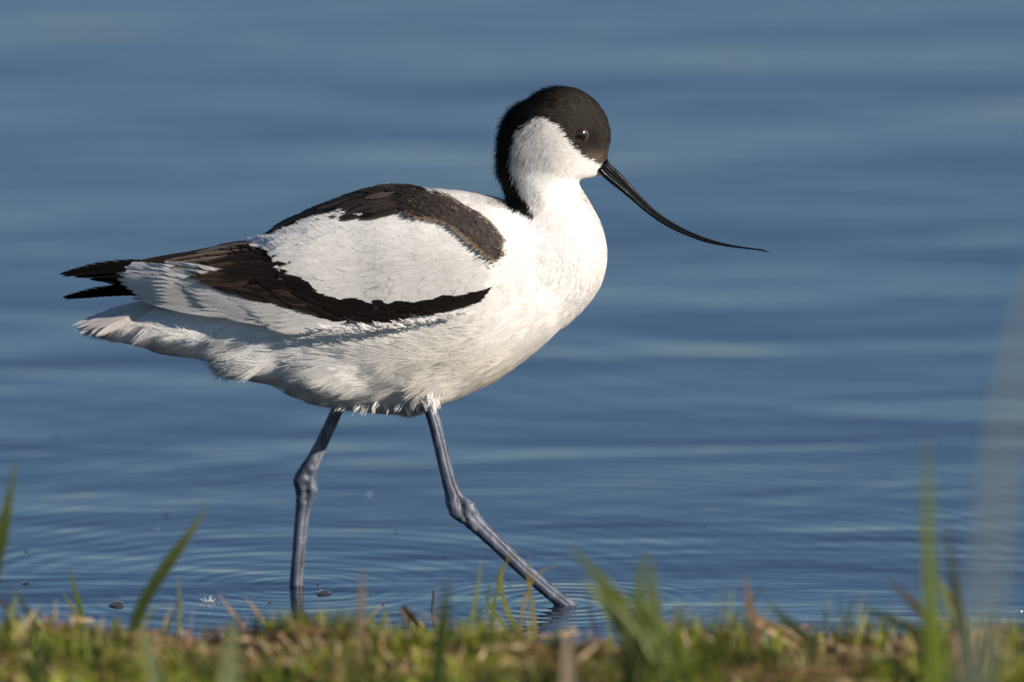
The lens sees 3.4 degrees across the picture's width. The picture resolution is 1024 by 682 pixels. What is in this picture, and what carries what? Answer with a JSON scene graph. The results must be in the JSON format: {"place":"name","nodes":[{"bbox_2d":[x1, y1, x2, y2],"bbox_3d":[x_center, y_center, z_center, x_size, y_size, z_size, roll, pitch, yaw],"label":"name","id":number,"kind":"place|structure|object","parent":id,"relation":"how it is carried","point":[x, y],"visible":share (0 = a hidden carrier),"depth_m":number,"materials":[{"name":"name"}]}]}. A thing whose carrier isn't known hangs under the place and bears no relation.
{"place":"outdoors","nodes":[
{"label":"outdoors","id":0,"kind":"place"},
{"bbox_2d":[0,0,1023,646],"bbox_3d":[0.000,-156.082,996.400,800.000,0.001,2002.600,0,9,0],"label":"water","id":1,"kind":"structure","parent":0,"point":[842,350],"depth_m":11.04,"materials":[{"name":"blue liquid"}]},
{"bbox_2d":[21,581,30,584],"bbox_3d":[-0.286,0.143,10.034,0.007,0.003,0.013,0,9,0],"label":"mud lump","id":2,"kind":"object","parent":1,"relation":"on","point":[25,583],"visible":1,"depth_m":10.03,"materials":[{"name":"grey"}]},
{"bbox_2d":[108,600,123,607],"bbox_3d":[-0.231,0.155,9.962,0.010,0.005,0.022,0,9,0],"label":"mud lump","id":3,"kind":"object","parent":1,"relation":"on","point":[115,604],"visible":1,"depth_m":9.96,"materials":[{"name":"grey"}]},
{"bbox_2d":[313,590,330,595],"bbox_3d":[-0.111,0.148,10.003,0.012,0.004,0.020,0,9,0],"label":"mud lump","id":4,"kind":"object","parent":1,"relation":"on","point":[322,592],"visible":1,"depth_m":10.00,"materials":[{"name":"grey"}]},
{"bbox_2d":[60,83,769,605],"bbox_3d":[-0.057,0.006,9.973,0.415,0.316,0.125,0,9,0],"label":"avocet","id":5,"kind":"object","parent":1,"relation":"in","point":[398,299],"visible":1,"depth_m":9.93,"materials":[{"name":"white"}]},
{"bbox_2d":[431,590,435,628],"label":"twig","id":6,"kind":"object","parent":1,"relation":"in","point":[432,609],"visible":0.42,"depth_m":9.78,"materials":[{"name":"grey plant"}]},
{"bbox_2d":[0,581,1023,681],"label":"bank","id":7,"kind":"structure","parent":0,"point":[296,645],"depth_m":9.42,"materials":[{"name":"green plant"}]},
{"bbox_2d":[0,461,15,572],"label":"grass shoot","id":8,"kind":"object","parent":7,"relation":"on","point":[5,516],"depth_m":9.43,"materials":[{"name":"green plant"}]},
{"bbox_2d":[9,587,17,632],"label":"grass shoot","id":9,"kind":"object","parent":7,"relation":"on","point":[14,605],"depth_m":9.49,"materials":[{"name":"green plant"}]},
{"bbox_2d":[13,588,40,634],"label":"grass shoot","id":10,"kind":"object","parent":7,"relation":"on","point":[25,607],"depth_m":9.49,"materials":[{"name":"green plant"}]},
{"bbox_2d":[28,622,46,681],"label":"grass shoot","id":11,"kind":"object","parent":7,"relation":"on","point":[37,671],"depth_m":8.79,"materials":[{"name":"green plant"}]},
{"bbox_2d":[61,590,78,621],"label":"grass shoot","id":12,"kind":"object","parent":7,"relation":"on","point":[73,610],"depth_m":9.63,"materials":[{"name":"green plant"}]},
{"bbox_2d":[69,567,84,626],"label":"grass shoot","id":13,"kind":"object","parent":7,"relation":"on","point":[79,606],"depth_m":9.65,"materials":[{"name":"green plant"}]},
{"bbox_2d":[111,615,117,633],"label":"grass shoot","id":14,"kind":"object","parent":7,"relation":"on","point":[114,622],"depth_m":9.57,"materials":[{"name":"green plant"}]},
{"bbox_2d":[138,622,158,681],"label":"grass shoot","id":15,"kind":"object","parent":7,"relation":"on","point":[152,672],"depth_m":9.24,"materials":[{"name":"green plant"}]},
{"bbox_2d":[127,505,206,643],"bbox_3d":[-0.193,0.132,9.488,0.047,0.084,0.002,0,9,0],"label":"grass shoot","id":16,"kind":"object","parent":7,"relation":"on","point":[165,567],"depth_m":9.49,"materials":[{"name":"green plant"}]},
{"bbox_2d":[177,574,181,638],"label":"grass shoot","id":17,"kind":"object","parent":7,"relation":"on","point":[179,611],"depth_m":9.65,"materials":[{"name":"green plant"}]},
{"bbox_2d":[180,637,199,648],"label":"dead leaf","id":18,"kind":"object","parent":7,"relation":"on","point":[194,641],"visible":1,"depth_m":9.49,"materials":[{"name":"brown plant"}]},
{"bbox_2d":[218,626,238,681],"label":"grass shoot","id":19,"kind":"object","parent":7,"relation":"on","point":[229,671],"depth_m":8.99,"materials":[{"name":"green plant"}]},
{"bbox_2d":[219,594,243,631],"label":"straw stalk","id":20,"kind":"object","parent":7,"relation":"on","point":[232,612],"visible":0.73,"depth_m":9.63,"materials":[{"name":"brown plant"}]},
{"bbox_2d":[245,598,263,624],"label":"straw stalk","id":21,"kind":"object","parent":7,"relation":"on","point":[256,611],"visible":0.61,"depth_m":9.63,"materials":[{"name":"brown plant"}]},
{"bbox_2d":[357,567,364,672],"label":"straw stalk","id":22,"kind":"object","parent":7,"relation":"on","point":[360,622],"visible":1,"depth_m":9.37,"materials":[{"name":"brown plant"}]},
{"bbox_2d":[400,605,423,630],"bbox_3d":[-0.055,0.176,9.639,0.017,0.055,0.005,0,9,0],"label":"reed fragment","id":23,"kind":"object","parent":7,"relation":"on","point":[411,615],"visible":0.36,"depth_m":9.63,"materials":[{"name":"brown plant"}]},
{"bbox_2d":[429,576,449,681],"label":"grass shoot","id":24,"kind":"object","parent":7,"relation":"on","point":[440,650],"depth_m":9.19,"materials":[{"name":"green plant"}]},
{"bbox_2d":[467,560,480,627],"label":"grass stalk","id":25,"kind":"object","parent":7,"relation":"on","point":[475,602],"depth_m":9.61,"materials":[{"name":"green plant"}]},
{"bbox_2d":[489,566,500,633],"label":"grass stalk","id":26,"kind":"object","parent":7,"relation":"on","point":[494,602],"depth_m":9.69,"materials":[{"name":"green plant"}]},
{"bbox_2d":[486,575,506,635],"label":"grass stalk","id":27,"kind":"object","parent":7,"relation":"on","point":[496,614],"depth_m":9.71,"materials":[{"name":"green plant"}]},
{"bbox_2d":[499,542,518,636],"bbox_3d":[-0.001,0.164,9.695,0.013,0.101,0.001,0,9,0],"label":"grass stalk","id":28,"kind":"object","parent":7,"relation":"on","point":[505,605],"depth_m":9.69,"materials":[{"name":"green plant"}]},
{"bbox_2d":[527,552,536,635],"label":"grass stalk","id":29,"kind":"object","parent":7,"relation":"on","point":[532,611],"depth_m":9.67,"materials":[{"name":"plant"}]},
{"bbox_2d":[519,563,561,635],"bbox_3d":[0.016,0.169,9.676,0.024,0.086,0.001,0,9,0],"label":"grass stalk","id":30,"kind":"object","parent":7,"relation":"on","point":[524,600],"depth_m":9.67,"materials":[{"name":"plant"}]},
{"bbox_2d":[561,618,571,681],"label":"straw stalk","id":31,"kind":"object","parent":7,"relation":"on","point":[566,674],"visible":1,"depth_m":9.09,"materials":[{"name":"beige plant"}]},
{"bbox_2d":[581,577,655,681],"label":"grass shoot","id":32,"kind":"object","parent":7,"relation":"on","point":[598,596],"depth_m":9.27,"materials":[{"name":"green plant"}]},
{"bbox_2d":[603,594,634,681],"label":"grass shoot","id":33,"kind":"object","parent":7,"relation":"on","point":[629,665],"depth_m":9.27,"materials":[{"name":"green plant"}]},
{"bbox_2d":[568,546,670,681],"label":"grass shoot","id":34,"kind":"object","parent":7,"relation":"on","point":[614,598],"depth_m":9.27,"materials":[{"name":"green plant"}]},
{"bbox_2d":[633,549,658,681],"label":"grass shoot","id":35,"kind":"object","parent":7,"relation":"on","point":[639,594],"depth_m":9.27,"materials":[{"name":"green plant"}]},
{"bbox_2d":[603,583,688,681],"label":"grass shoot","id":36,"kind":"object","parent":7,"relation":"on","point":[639,607],"depth_m":9.27,"materials":[{"name":"green plant"}]},
{"bbox_2d":[627,626,681,681],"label":"grass shoot","id":37,"kind":"object","parent":7,"relation":"on","point":[648,643],"depth_m":9.27,"materials":[{"name":"green plant"}]},
{"bbox_2d":[647,552,670,681],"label":"grass shoot","id":38,"kind":"object","parent":7,"relation":"on","point":[653,603],"depth_m":9.27,"materials":[{"name":"green plant"}]},
{"bbox_2d":[673,606,694,681],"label":"grass shoot","id":39,"kind":"object","parent":7,"relation":"on","point":[675,624],"depth_m":9.27,"materials":[{"name":"green plant"}]},
{"bbox_2d":[744,572,758,648],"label":"straw stalk","id":40,"kind":"object","parent":7,"relation":"on","point":[750,607],"visible":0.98,"depth_m":9.44,"materials":[{"name":"brown plant"}]},
{"bbox_2d":[747,613,804,648],"bbox_3d":[0.148,0.166,9.495,0.035,0.030,0.003,0,9,0],"label":"dead leaf","id":41,"kind":"object","parent":7,"relation":"on","point":[762,621],"visible":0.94,"depth_m":9.49,"materials":[{"name":"brown plant"}]},
{"bbox_2d":[768,602,813,667],"bbox_3d":[0.154,0.166,9.392,0.025,0.044,0.001,0,9,0],"label":"grass shoot","id":42,"kind":"object","parent":7,"relation":"on","point":[797,629],"depth_m":9.39,"materials":[{"name":"green plant"}]},
{"bbox_2d":[860,603,924,669],"bbox_3d":[0.209,0.169,9.342,0.038,0.052,0.001,0,9,0],"label":"grass shoot","id":43,"kind":"object","parent":7,"relation":"on","point":[917,632],"depth_m":9.34,"materials":[{"name":"green plant"}]},
{"bbox_2d":[888,579,925,667],"bbox_3d":[0.218,0.162,9.341,0.024,0.065,0.001,0,9,0],"label":"grass shoot","id":44,"kind":"object","parent":7,"relation":"on","point":[914,605],"depth_m":9.34,"materials":[{"name":"green plant"}]},
{"bbox_2d":[923,435,945,681],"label":"grass shoot","id":45,"kind":"object","parent":7,"relation":"on","point":[935,662],"depth_m":8.93,"materials":[{"name":"green plant"}]},
{"bbox_2d":[938,576,957,641],"bbox_3d":[0.242,0.156,9.391,0.015,0.054,0.002,0,9,0],"label":"grass shoot","id":46,"kind":"object","parent":7,"relation":"on","point":[946,594],"depth_m":9.39,"materials":[{"name":"green plant"}]},
{"bbox_2d":[953,633,958,680],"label":"straw stalk","id":47,"kind":"object","parent":7,"relation":"on","point":[956,652],"visible":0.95,"depth_m":9.29,"materials":[{"name":"brown plant"}]},
{"bbox_2d":[948,516,969,681],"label":"grass shoot","id":48,"kind":"object","parent":7,"relation":"on","point":[959,621],"depth_m":9.24,"materials":[{"name":"green plant"}]},
{"bbox_2d":[966,324,1023,681],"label":"grass shoot","id":49,"kind":"object","parent":7,"relation":"on","point":[979,648],"depth_m":7.61,"materials":[{"name":"plant"}]}
]}

